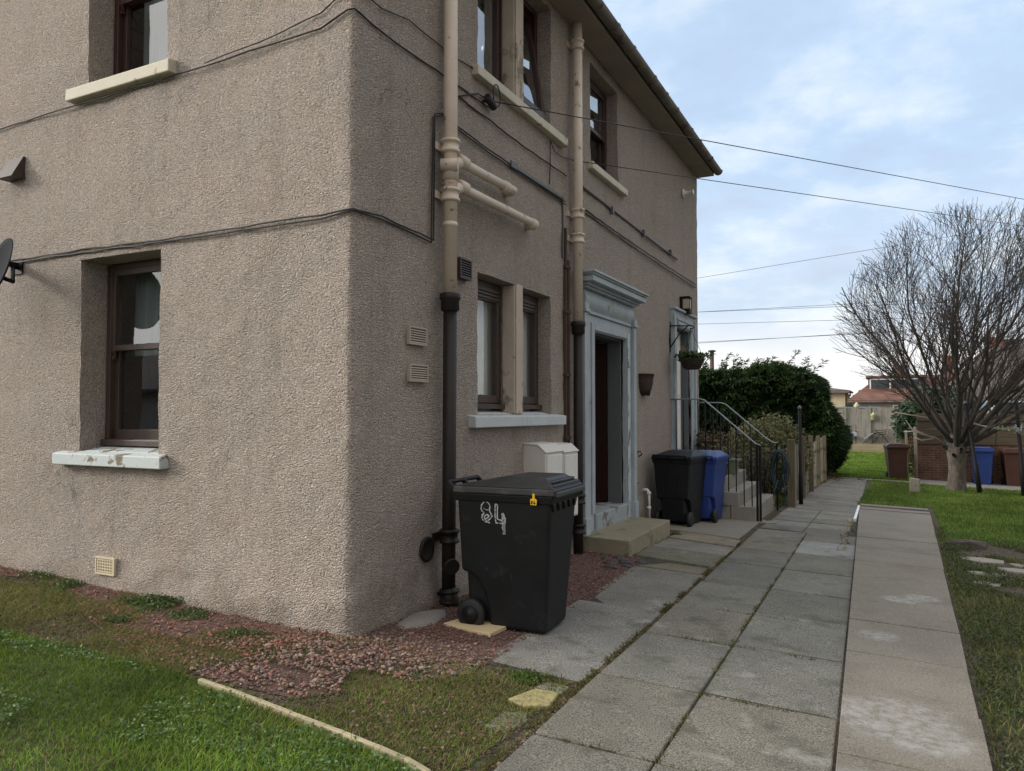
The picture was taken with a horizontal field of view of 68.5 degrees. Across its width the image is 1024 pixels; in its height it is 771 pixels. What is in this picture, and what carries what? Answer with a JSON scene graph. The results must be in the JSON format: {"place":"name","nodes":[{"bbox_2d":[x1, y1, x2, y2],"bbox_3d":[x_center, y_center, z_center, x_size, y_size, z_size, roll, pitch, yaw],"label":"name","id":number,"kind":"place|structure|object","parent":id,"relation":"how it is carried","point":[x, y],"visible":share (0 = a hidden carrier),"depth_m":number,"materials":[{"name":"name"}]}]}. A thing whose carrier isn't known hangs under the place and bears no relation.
{"place":"outdoors","nodes":[
{"label":"outdoors","id":0,"kind":"place"},
{"bbox_2d":[0,625,436,770],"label":"lawn","id":1,"kind":"structure","parent":0,"point":[20,739],"depth_m":3.52,"materials":[{"name":"plant"}]},
{"bbox_2d":[0,626,418,770],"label":"clover","id":2,"kind":"object","parent":1,"relation":"on","point":[243,744],"visible":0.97,"depth_m":3.44,"materials":[{"name":"green plant"}]},
{"bbox_2d":[0,441,1023,770],"bbox_3d":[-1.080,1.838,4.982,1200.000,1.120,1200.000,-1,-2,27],"label":"ground","id":3,"kind":"structure","parent":0,"point":[954,605],"depth_m":4.15,"materials":[{"name":"green plant"}]},
{"bbox_2d":[198,678,430,770],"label":"lawn edging","id":4,"kind":"object","parent":3,"relation":"on","point":[343,734],"visible":0.66,"depth_m":3.53,"materials":[{"name":"beige concrete"}]},
{"bbox_2d":[0,550,641,758],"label":"gravel bed","id":5,"kind":"object","parent":3,"relation":"on","point":[287,669],"visible":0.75,"depth_m":4.92,"materials":[{"name":"brown gravel"}]},
{"bbox_2d":[12,569,59,582],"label":"weed","id":6,"kind":"object","parent":5,"relation":"on","point":[36,574],"visible":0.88,"depth_m":6.33,"materials":[{"name":"green plant"}]},
{"bbox_2d":[38,578,85,589],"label":"weed","id":7,"kind":"object","parent":5,"relation":"on","point":[70,582],"visible":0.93,"depth_m":6.08,"materials":[{"name":"green plant"}]},
{"bbox_2d":[101,610,131,623],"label":"weed","id":8,"kind":"object","parent":5,"relation":"on","point":[114,619],"visible":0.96,"depth_m":5.15,"materials":[{"name":"green plant"}]},
{"bbox_2d":[114,592,185,611],"bbox_3d":[-2.703,1.626,5.668,0.619,0.109,0.508,-1,-2,27],"label":"weed","id":9,"kind":"object","parent":5,"relation":"on","point":[152,601],"visible":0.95,"depth_m":5.59,"materials":[{"name":"green plant"}]},
{"bbox_2d":[156,605,215,622],"bbox_3d":[-2.305,1.634,5.411,0.454,0.073,0.394,-1,-2,27],"label":"weed","id":10,"kind":"object","parent":5,"relation":"on","point":[198,614],"visible":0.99,"depth_m":5.35,"materials":[{"name":"green plant"}]},
{"bbox_2d":[212,626,269,643],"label":"weed","id":11,"kind":"object","parent":5,"relation":"on","point":[243,630],"visible":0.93,"depth_m":4.95,"materials":[{"name":"green plant"}]},
{"bbox_2d":[401,667,433,681],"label":"weed","id":12,"kind":"object","parent":5,"relation":"on","point":[420,670],"visible":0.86,"depth_m":4.32,"materials":[{"name":"green plant"}]},
{"bbox_2d":[396,609,445,628],"bbox_3d":[-0.656,1.718,5.465,0.256,0.090,0.644,-1,-2,27],"label":"mortar lump","id":13,"kind":"object","parent":5,"relation":"on","point":[420,619],"visible":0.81,"depth_m":5.40,"materials":[{"name":"grey concrete"}]},
{"bbox_2d":[444,619,506,636],"bbox_3d":[-0.240,1.706,5.333,0.427,0.028,0.259,-2,-3,38],"label":"wood offcut","id":14,"kind":"object","parent":5,"relation":"on","point":[488,628],"visible":0.63,"depth_m":5.25,"materials":[{"name":"beige wood"}]},
{"bbox_2d":[445,472,584,633],"bbox_3d":[0.023,1.192,5.484,0.890,1.090,0.615,-1,-2,24],"label":"wheelie bin","id":15,"kind":"object","parent":14,"relation":"on","point":[516,530],"visible":1,"depth_m":5.26,"materials":[{"name":"black plastic"}]},
{"bbox_2d":[0,0,722,637],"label":"house","id":16,"kind":"structure","parent":3,"relation":"on","point":[308,308],"depth_m":6.08,"materials":[{"name":"beige concrete"}]},
{"bbox_2d":[0,238,23,284],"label":"satellite dish","id":17,"kind":"object","parent":16,"relation":"attached to","point":[6,250],"visible":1,"depth_m":6.34,"materials":[{"name":"black paint"}]},
{"bbox_2d":[52,259,167,468],"bbox_3d":[-3.176,-0.197,6.340,1.340,1.722,0.554,-1,-2,27],"label":"window","id":18,"kind":"structure","parent":16,"relation":"in","point":[123,452],"depth_m":6.53,"materials":[{"name":"brown wood"}]},
{"bbox_2d":[65,0,176,103],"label":"window","id":19,"kind":"structure","parent":16,"relation":"in","point":[156,65],"depth_m":6.64,"materials":[{"name":"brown wood"}]},
{"bbox_2d":[477,0,500,81],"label":"window","id":20,"kind":"structure","parent":16,"relation":"in","point":[496,4],"depth_m":7.35,"materials":[{"name":"brown wood"}]},
{"bbox_2d":[477,279,504,410],"bbox_3d":[-0.298,-0.367,7.014,0.155,1.230,0.740,-1,-2,27],"label":"window","id":21,"kind":"structure","parent":16,"relation":"in","point":[488,352],"depth_m":7.23,"materials":[{"name":"brown wood"}]},
{"bbox_2d":[482,84,500,110],"bbox_3d":[-0.198,-2.606,6.787,0.117,0.246,0.236,-1,-2,27],"label":"wire anchor","id":22,"kind":"object","parent":16,"relation":"attached to","point":[489,100],"visible":0.96,"depth_m":6.73,"materials":[{"name":"black metal"}]},
{"bbox_2d":[495,101,1021,198],"bbox_3d":[6.698,-3.160,11.771,17.070,1.594,0.010,1,-3,-36],"label":"overhead wire","id":23,"kind":"object","parent":22,"relation":"attached to","point":[728,144],"visible":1,"depth_m":8.55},
{"bbox_2d":[483,0,545,119],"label":"window","id":24,"kind":"structure","parent":16,"relation":"in","point":[535,100],"depth_m":8.06,"materials":[{"name":"brown wood"}]},
{"bbox_2d":[523,294,541,410],"bbox_3d":[0.098,-0.339,7.799,0.155,1.230,0.710,-1,-2,27],"label":"window","id":25,"kind":"structure","parent":16,"relation":"in","point":[530,304],"depth_m":8.02,"materials":[{"name":"brown wood"}]},
{"bbox_2d":[523,441,563,472],"bbox_3d":[0.317,0.959,7.530,0.267,0.777,0.446,-1,-2,27],"label":"meter box","id":26,"kind":"object","parent":16,"relation":"attached to","point":[544,457],"visible":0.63,"depth_m":7.38,"materials":[{"name":"white plastic"}]},
{"bbox_2d":[547,454,562,472],"bbox_3d":[0.427,1.008,7.473,0.011,0.635,0.370,-1,-2,27],"label":"door","id":27,"kind":"structure","parent":26,"relation":"in","point":[554,462],"depth_m":7.48,"materials":[{"name":"white plastic"}]},
{"bbox_2d":[553,442,578,515],"bbox_3d":[0.518,0.993,7.937,0.257,0.777,0.416,-1,-2,27],"label":"meter box","id":28,"kind":"object","parent":16,"relation":"attached to","point":[570,458],"visible":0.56,"depth_m":7.91,"materials":[{"name":"white plastic"}]},
{"bbox_2d":[565,454,577,513],"bbox_3d":[0.623,1.042,7.882,0.011,0.635,0.340,-1,-2,27],"label":"door","id":29,"kind":"structure","parent":28,"relation":"in","point":[571,461],"depth_m":7.92,"materials":[{"name":"white plastic"}]},
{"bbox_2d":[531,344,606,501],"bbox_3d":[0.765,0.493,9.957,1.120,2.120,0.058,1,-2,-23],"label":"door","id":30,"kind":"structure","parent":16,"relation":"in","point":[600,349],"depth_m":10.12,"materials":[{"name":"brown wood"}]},
{"bbox_2d":[588,79,627,196],"bbox_3d":[1.128,-3.272,9.748,0.340,1.350,1.350,-1,-2,27],"label":"window","id":31,"kind":"structure","parent":16,"relation":"in","point":[600,136],"depth_m":10.08,"materials":[{"name":"brown wood"}]},
{"bbox_2d":[638,373,653,395],"bbox_3d":[1.966,-0.010,10.929,0.198,0.317,0.434,-1,-2,27],"label":"wall basket","id":32,"kind":"object","parent":16,"relation":"attached to","point":[645,383],"depth_m":10.80,"materials":[{"name":"wicker"}]},
{"bbox_2d":[677,332,680,449],"bbox_3d":[2.799,0.149,13.098,0.065,2.230,1.010,-1,-2,27],"label":"door","id":33,"kind":"structure","parent":16,"relation":"in","point":[678,339],"depth_m":13.38,"materials":[{"name":"white paint"}]},
{"bbox_2d":[679,296,691,314],"bbox_3d":[3.018,-1.389,13.053,0.185,0.300,0.210,-1,-2,27],"label":"wall lantern","id":34,"kind":"object","parent":16,"relation":"attached to","point":[686,303],"depth_m":12.98,"materials":[{"name":"black paint"}]},
{"bbox_2d":[669,322,709,369],"bbox_3d":[2.886,-0.653,12.216,0.680,0.790,0.531,-1,-2,27],"label":"hanging basket","id":35,"kind":"object","parent":16,"relation":"attached to","point":[690,360],"visible":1,"depth_m":12.08,"materials":[{"name":"wicker"}]},
{"bbox_2d":[572,160,1020,225],"bbox_3d":[8.102,-3.130,13.847,18.284,1.561,0.010,1,-2,-36],"label":"overhead wire","id":36,"kind":"object","parent":16,"relation":"attached to","point":[781,190],"visible":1,"depth_m":10.65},
{"bbox_2d":[484,712,526,732],"bbox_3d":[-0.015,1.686,3.725,0.158,0.066,0.286,-1,-2,27],"label":"flat stone","id":37,"kind":"object","parent":3,"relation":"on","point":[515,725],"visible":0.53,"depth_m":3.71,"materials":[{"name":"grey stone"}]},
{"bbox_2d":[0,538,1023,770],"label":"soil crumbs","id":38,"kind":"object","parent":3,"relation":"on","point":[525,734],"visible":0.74,"depth_m":4.09,"materials":[{"name":"soil"}]},
{"bbox_2d":[501,667,555,686],"bbox_3d":[0.095,1.677,4.331,0.269,0.059,0.270,1,-2,-33],"label":"weed","id":39,"kind":"object","parent":3,"relation":"on","point":[522,675],"visible":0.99,"depth_m":4.32,"materials":[{"name":"green plant"}]},
{"bbox_2d":[508,688,558,709],"bbox_3d":[0.122,1.696,4.005,0.227,0.082,0.268,-1,-2,27],"label":"flat stone","id":40,"kind":"object","parent":3,"relation":"on","point":[548,699],"visible":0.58,"depth_m":3.98,"materials":[{"name":"beige stone"}]},
{"bbox_2d":[534,682,568,694],"bbox_3d":[0.223,1.713,4.204,0.168,0.067,0.139,-1,-2,27],"label":"flat stone","id":41,"kind":"object","parent":3,"relation":"on","point":[552,688],"visible":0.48,"depth_m":4.18,"materials":[{"name":"grey stone"}]},
{"bbox_2d":[583,516,669,556],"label":"step","id":42,"kind":"structure","parent":3,"relation":"on","point":[630,536],"depth_m":8.75,"materials":[{"name":"concrete"}]},
{"bbox_2d":[708,350,715,370],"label":"flue pole","id":43,"kind":"object","parent":3,"relation":"on","point":[712,360],"visible":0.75,"depth_m":51.33,"materials":[{"name":"metal"}]},
{"bbox_2d":[698,349,854,476],"bbox_3d":[7.022,0.958,24.323,7.384,4.155,3.419,-1,-2,27],"label":"conifer hedge","id":44,"kind":"object","parent":3,"relation":"on","point":[755,388],"visible":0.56,"depth_m":22.80,"materials":[{"name":"green plant"}]},
{"bbox_2d":[781,435,831,507],"bbox_3d":[7.417,1.913,18.511,0.244,1.515,10.496,-1,-2,27],"label":"paling fence","id":45,"kind":"object","parent":3,"relation":"on","point":[818,475],"visible":0.66,"depth_m":15.59,"materials":[{"name":"brown wood"}]},
{"bbox_2d":[830,388,852,406],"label":"cream house","id":46,"kind":"structure","parent":3,"relation":"on","point":[840,398],"depth_m":56.08,"materials":[{"name":"beige paint"}]},
{"bbox_2d":[853,505,859,521],"bbox_3d":[6.057,2.256,13.187,0.045,0.145,2.400,-1,-2,26],"label":"white board","id":47,"kind":"object","parent":3,"relation":"on","point":[856,514],"visible":0.53,"depth_m":12.71,"materials":[{"name":"white wood"}]},
{"bbox_2d":[849,443,886,452],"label":"raised deck","id":48,"kind":"structure","parent":3,"relation":"on","point":[867,447],"depth_m":37.85,"materials":[{"name":"beige wood"}]},
{"bbox_2d":[838,406,898,443],"bbox_3d":[17.400,2.028,38.867,6.848,1.900,0.130,-1,-2,27],"label":"board fence","id":49,"kind":"object","parent":48,"relation":"on","point":[861,423],"visible":0.3,"depth_m":38.40,"materials":[{"name":"beige wood"}]},
{"bbox_2d":[863,426,890,443],"bbox_3d":[18.536,2.341,37.985,1.480,1.240,0.372,-1,-2,27],"label":"sun lounger","id":50,"kind":"object","parent":48,"relation":"on","point":[878,434],"visible":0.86,"depth_m":37.88,"materials":[{"name":"black paint"}]},
{"bbox_2d":[847,363,940,441],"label":"bungalow","id":51,"kind":"object","parent":3,"relation":"on","point":[867,396],"visible":0.16,"depth_m":53.47,"materials":[{"name":"red tile"}]},
{"bbox_2d":[860,503,928,511],"bbox_3d":[7.058,2.323,13.895,1.120,0.201,0.330,-1,-2,27],"label":"weathered board","id":52,"kind":"object","parent":3,"relation":"on","point":[895,507],"visible":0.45,"depth_m":13.82,"materials":[{"name":"grey wood"}]},
{"bbox_2d":[860,506,929,514],"bbox_3d":[6.882,2.312,13.525,1.120,0.183,0.390,-1,-2,27],"label":"weathered board","id":53,"kind":"object","parent":3,"relation":"on","point":[895,510],"visible":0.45,"depth_m":13.46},
{"bbox_2d":[898,434,913,472],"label":"rust bush","id":54,"kind":"object","parent":3,"relation":"on","point":[910,450],"visible":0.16,"depth_m":25.09,"materials":[{"name":"green plant"}]},
{"bbox_2d":[905,430,907,477],"bbox_3d":[12.025,2.162,22.897,0.090,1.601,0.070,-1,-2,27],"label":"garden post","id":55,"kind":"object","parent":3,"relation":"on","point":[906,439],"visible":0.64,"depth_m":22.88,"materials":[{"name":"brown wood"}]},
{"bbox_2d":[913,427,917,478],"bbox_3d":[12.239,2.108,22.791,0.114,1.702,0.094,-1,-2,27],"label":"garden post","id":56,"kind":"object","parent":3,"relation":"on","point":[915,456],"visible":0.79,"depth_m":22.76,"materials":[{"name":"grey wood"}]},
{"bbox_2d":[889,382,975,467],"bbox_3d":[15.589,1.511,27.480,3.268,3.316,2.471,-1,-2,27],"label":"evergreen bush","id":57,"kind":"object","parent":3,"relation":"on","point":[901,425],"visible":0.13,"depth_m":27.39,"materials":[{"name":"green plant"}]},
{"bbox_2d":[947,539,987,549],"bbox_3d":[5.952,2.087,9.853,0.490,0.142,0.156,-1,-2,27],"label":"old log","id":58,"kind":"object","parent":3,"relation":"on","point":[981,545],"visible":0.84,"depth_m":9.77,"materials":[{"name":"wood"}]},
{"bbox_2d":[917,444,1023,483],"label":"brick wall","id":59,"kind":"structure","parent":3,"relation":"on","point":[932,461],"depth_m":22.75,"materials":[{"name":"brown brick"}]},
{"bbox_2d":[920,480,1020,490],"bbox_3d":[14.152,2.805,20.342,5.680,0.179,3.000,-1,-2,27],"label":"paved area","id":60,"kind":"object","parent":3,"relation":"on","point":[972,485],"depth_m":21.18,"materials":[{"name":"grey concrete"}]},
{"bbox_2d":[970,446,993,484],"bbox_3d":[13.659,2.326,21.837,0.609,1.101,0.890,-1,-2,32],"label":"wheelie bin","id":61,"kind":"object","parent":60,"relation":"on","point":[984,456],"visible":0.7,"depth_m":21.51,"materials":[{"name":"blue plastic"}]},
{"bbox_2d":[999,448,1023,485],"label":"wheelie bin","id":62,"kind":"object","parent":60,"relation":"on","point":[1010,464],"visible":0.66,"depth_m":21.28,"materials":[{"name":"brown plastic"}]},
{"bbox_2d":[960,556,1003,564],"bbox_3d":[5.527,2.083,8.851,0.475,0.087,0.352,-1,-2,27],"label":"flat stone","id":63,"kind":"object","parent":3,"relation":"on","point":[984,560],"visible":0.47,"depth_m":8.79,"materials":[{"name":"grey stone"}]},
{"bbox_2d":[941,332,1023,401],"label":"grey house","id":64,"kind":"structure","parent":3,"relation":"on","point":[994,366],"depth_m":39.97,"materials":[{"name":"brown tile"}]},
{"bbox_2d":[968,570,1006,576],"bbox_3d":[5.053,2.032,7.971,0.367,0.083,0.240,-1,-2,27],"label":"flat stone","id":65,"kind":"object","parent":3,"relation":"on","point":[981,572],"visible":0.13,"depth_m":7.99,"materials":[{"name":"grey stone"}]},
{"bbox_2d":[997,567,1023,573],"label":"flat stone","id":66,"kind":"object","parent":3,"relation":"on","point":[1015,570],"visible":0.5,"depth_m":8.22,"materials":[{"name":"grey stone"}]},
{"bbox_2d":[1009,563,1023,567],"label":"flat stone","id":67,"kind":"object","parent":3,"relation":"on","point":[1016,565],"visible":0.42,"depth_m":8.55,"materials":[{"name":"grey stone"}]},
{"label":"garden bed","id":68,"kind":"structure","parent":3,"relation":"on","visible":0},
{"bbox_2d":[733,443,786,493],"bbox_3d":[4.768,1.726,14.674,1.195,1.203,1.212,-1,-2,27],"label":"garden shrub","id":69,"kind":"object","parent":68,"relation":"on","point":[767,465],"visible":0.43,"depth_m":14.54,"materials":[{"name":"green plant"}]},
{"bbox_2d":[725,410,817,493],"bbox_3d":[5.612,1.479,16.392,1.837,1.894,1.840,1,-2,-32],"label":"variegated shrub","id":70,"kind":"object","parent":68,"relation":"on","point":[780,437],"visible":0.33,"depth_m":16.13,"materials":[{"name":"green plant"}]},
{"bbox_2d":[765,491,787,507],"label":"grass","id":71,"kind":"structure","parent":68,"relation":"on","point":[781,496],"depth_m":15.11,"materials":[{"name":"green plant"}]},
{"bbox_2d":[467,477,867,770],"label":"path","id":72,"kind":"structure","parent":0,"point":[635,701],"depth_m":4.83,"materials":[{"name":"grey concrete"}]},
{"bbox_2d":[468,481,858,770],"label":"moss","id":73,"kind":"object","parent":72,"relation":"on","point":[558,703],"visible":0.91,"depth_m":4.33,"materials":[{"name":"green plant"}]},
{"bbox_2d":[798,405,802,503],"bbox_3d":[5.523,1.383,14.395,0.078,2.004,0.078,-1,-2,27],"label":"clothes pole","id":74,"kind":"object","parent":72,"relation":"on","point":[800,475],"visible":0.94,"depth_m":14.38,"materials":[{"name":"black metal"}]},
{"bbox_2d":[836,519,856,549],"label":"fallen leaves","id":75,"kind":"object","parent":72,"relation":"on","point":[849,522],"visible":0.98,"depth_m":10.37,"materials":[{"name":"brown plant"}]},
{"bbox_2d":[670,518,779,539],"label":"pavement","id":76,"kind":"structure","parent":0,"point":[731,528],"depth_m":10.70,"materials":[{"name":"concrete"}]},
{"bbox_2d":[651,449,707,526],"bbox_3d":[2.471,1.496,11.062,0.609,1.069,0.890,-1,-2,33],"label":"wheelie bin","id":77,"kind":"object","parent":76,"relation":"on","point":[679,477],"visible":0.94,"depth_m":10.82,"materials":[{"name":"black plastic"}]},
{"bbox_2d":[700,450,728,522],"bbox_3d":[2.945,1.540,11.572,0.609,1.058,0.890,-1,-2,29],"label":"wheelie bin","id":78,"kind":"object","parent":76,"relation":"on","point":[714,485],"visible":0.51,"depth_m":11.26,"materials":[{"name":"blue plastic"}]},
{"bbox_2d":[721,469,774,520],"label":"stone steps","id":79,"kind":"structure","parent":76,"relation":"on","point":[734,507],"depth_m":11.99,"materials":[{"name":"grey concrete"}]},
{"bbox_2d":[670,398,761,521],"bbox_3d":[3.225,1.191,11.943,1.414,1.976,0.034,-1,-2,27],"label":"handrail","id":80,"kind":"object","parent":79,"relation":"on","point":[759,498],"visible":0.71,"depth_m":11.78,"materials":[{"name":"black metal"}]},
{"bbox_2d":[684,425,747,453],"bbox_3d":[3.618,1.076,13.641,1.277,0.712,1.072,-1,-2,27],"label":"shrub","id":81,"kind":"object","parent":79,"relation":"on","point":[709,445],"visible":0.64,"depth_m":13.47,"materials":[{"name":"green plant"}]},
{"bbox_2d":[698,402,778,510],"bbox_3d":[4.101,1.287,13.683,1.407,1.985,0.034,-1,-2,27],"label":"handrail","id":82,"kind":"object","parent":79,"relation":"on","point":[777,500],"visible":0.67,"depth_m":13.57,"materials":[{"name":"black metal"}]},
{"bbox_2d":[770,448,789,508],"bbox_3d":[4.757,1.648,13.366,0.352,1.074,0.273,-1,-2,27],"label":"garden hose","id":83,"kind":"object","parent":82,"relation":"hanging from","point":[783,478],"visible":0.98,"depth_m":13.30,"materials":[{"name":"rubber"}]},
{"bbox_2d":[723,447,754,473],"bbox_3d":[3.704,1.248,12.626,0.596,0.470,0.559,0,-2,-8],"label":"plant pot","id":84,"kind":"object","parent":79,"relation":"on","point":[732,464],"visible":0.56,"depth_m":12.56,"materials":[{"name":"green ceramic"}]},
{"bbox_2d":[481,0,1023,396],"label":"sky","id":85,"kind":"structure","parent":0,"point":[926,90],"materials":[{"name":"blue"}]},
{"bbox_2d":[709,330,921,341],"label":"overhead wire","id":86,"kind":"object","parent":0,"point":[792,337],"visible":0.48,"depth_m":46.19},
{"bbox_2d":[710,302,947,311],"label":"overhead wire","id":87,"kind":"object","parent":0,"point":[794,308],"visible":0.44,"depth_m":46.27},
{"bbox_2d":[701,233,968,277],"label":"overhead wire","id":88,"kind":"object","parent":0,"point":[823,257],"visible":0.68,"depth_m":45.59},
{"bbox_2d":[706,326,965,342],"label":"overhead wire","id":89,"kind":"object","parent":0,"point":[787,337],"visible":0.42,"depth_m":46.36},
{"bbox_2d":[704,297,968,311],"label":"overhead wire","id":90,"kind":"object","parent":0,"point":[797,306],"visible":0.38,"depth_m":46.49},
{"bbox_2d":[713,316,964,323],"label":"overhead wire","id":91,"kind":"object","parent":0,"point":[794,321],"visible":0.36,"depth_m":46.26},
{"bbox_2d":[831,476,908,481],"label":"path","id":92,"kind":"structure","parent":0,"point":[875,479],"depth_m":22.17,"materials":[{"name":"concrete"}]},
{"bbox_2d":[823,474,865,482],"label":"fallen leaves","id":93,"kind":"object","parent":92,"relation":"on","point":[833,477],"visible":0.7,"depth_m":21.56,"materials":[{"name":"brown plant"}]},
{"bbox_2d":[833,451,913,480],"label":"grass","id":94,"kind":"structure","parent":0,"point":[863,464],"depth_m":27.34,"materials":[{"name":"green plant"}]},
{"bbox_2d":[836,509,992,770],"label":"pavement","id":95,"kind":"structure","parent":0,"point":[908,702],"depth_m":4.68,"materials":[{"name":"concrete"}]},
{"bbox_2d":[857,479,1023,547],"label":"back lawn","id":96,"kind":"structure","parent":0,"point":[966,521],"depth_m":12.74,"materials":[{"name":"green plant"}]},
{"bbox_2d":[909,478,919,492],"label":"concrete block","id":97,"kind":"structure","parent":96,"relation":"on","point":[914,484],"depth_m":18.04,"materials":[{"name":"grey concrete"}]},
{"bbox_2d":[831,197,1023,490],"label":"bare tree","id":98,"kind":"object","parent":96,"relation":"on","point":[955,442],"visible":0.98,"depth_m":18.68,"materials":[{"name":"grey plant"}]},
{"bbox_2d":[963,401,981,493],"bbox_3d":[11.294,1.568,18.410,0.112,2.389,0.391,2,-3,-43],"label":"clothes pole","id":99,"kind":"object","parent":96,"relation":"on","point":[977,475],"visible":0.91,"depth_m":18.37,"materials":[{"name":"black metal"}]},
{"bbox_2d":[973,422,1023,434],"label":"washing line","id":100,"kind":"object","parent":99,"relation":"attached to","point":[1017,429],"visible":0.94,"depth_m":17.94,"materials":[{"name":"grey"}]},
{"bbox_2d":[1013,402,1023,495],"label":"clothes pole","id":101,"kind":"object","parent":96,"relation":"on","point":[1020,451],"visible":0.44,"depth_m":17.90,"materials":[{"name":"black metal"}]},
{"bbox_2d":[917,414,1023,445],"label":"sleeper wall","id":102,"kind":"structure","parent":0,"point":[925,425],"depth_m":22.24,"materials":[{"name":"brown wood"}]},
{"bbox_2d":[934,525,1023,770],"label":"grass","id":103,"kind":"structure","parent":0,"point":[971,593],"depth_m":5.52,"materials":[{"name":"green plant"}]},
{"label":"far lawn","id":104,"kind":"structure","parent":0,"visible":0},
{"bbox_2d":[883,443,908,478],"bbox_3d":[11.623,2.290,22.755,0.609,1.101,0.890,-1,-2,19],"label":"wheelie bin","id":105,"kind":"object","parent":104,"relation":"on","point":[896,454],"visible":0.94,"depth_m":22.43,"materials":[{"name":"brown plastic"}]},
{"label":"car park","id":106,"kind":"structure","parent":0,"visible":0},
{"bbox_2d":[969,401,1023,429],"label":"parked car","id":107,"kind":"object","parent":106,"relation":"on","point":[984,404],"depth_m":25.13,"materials":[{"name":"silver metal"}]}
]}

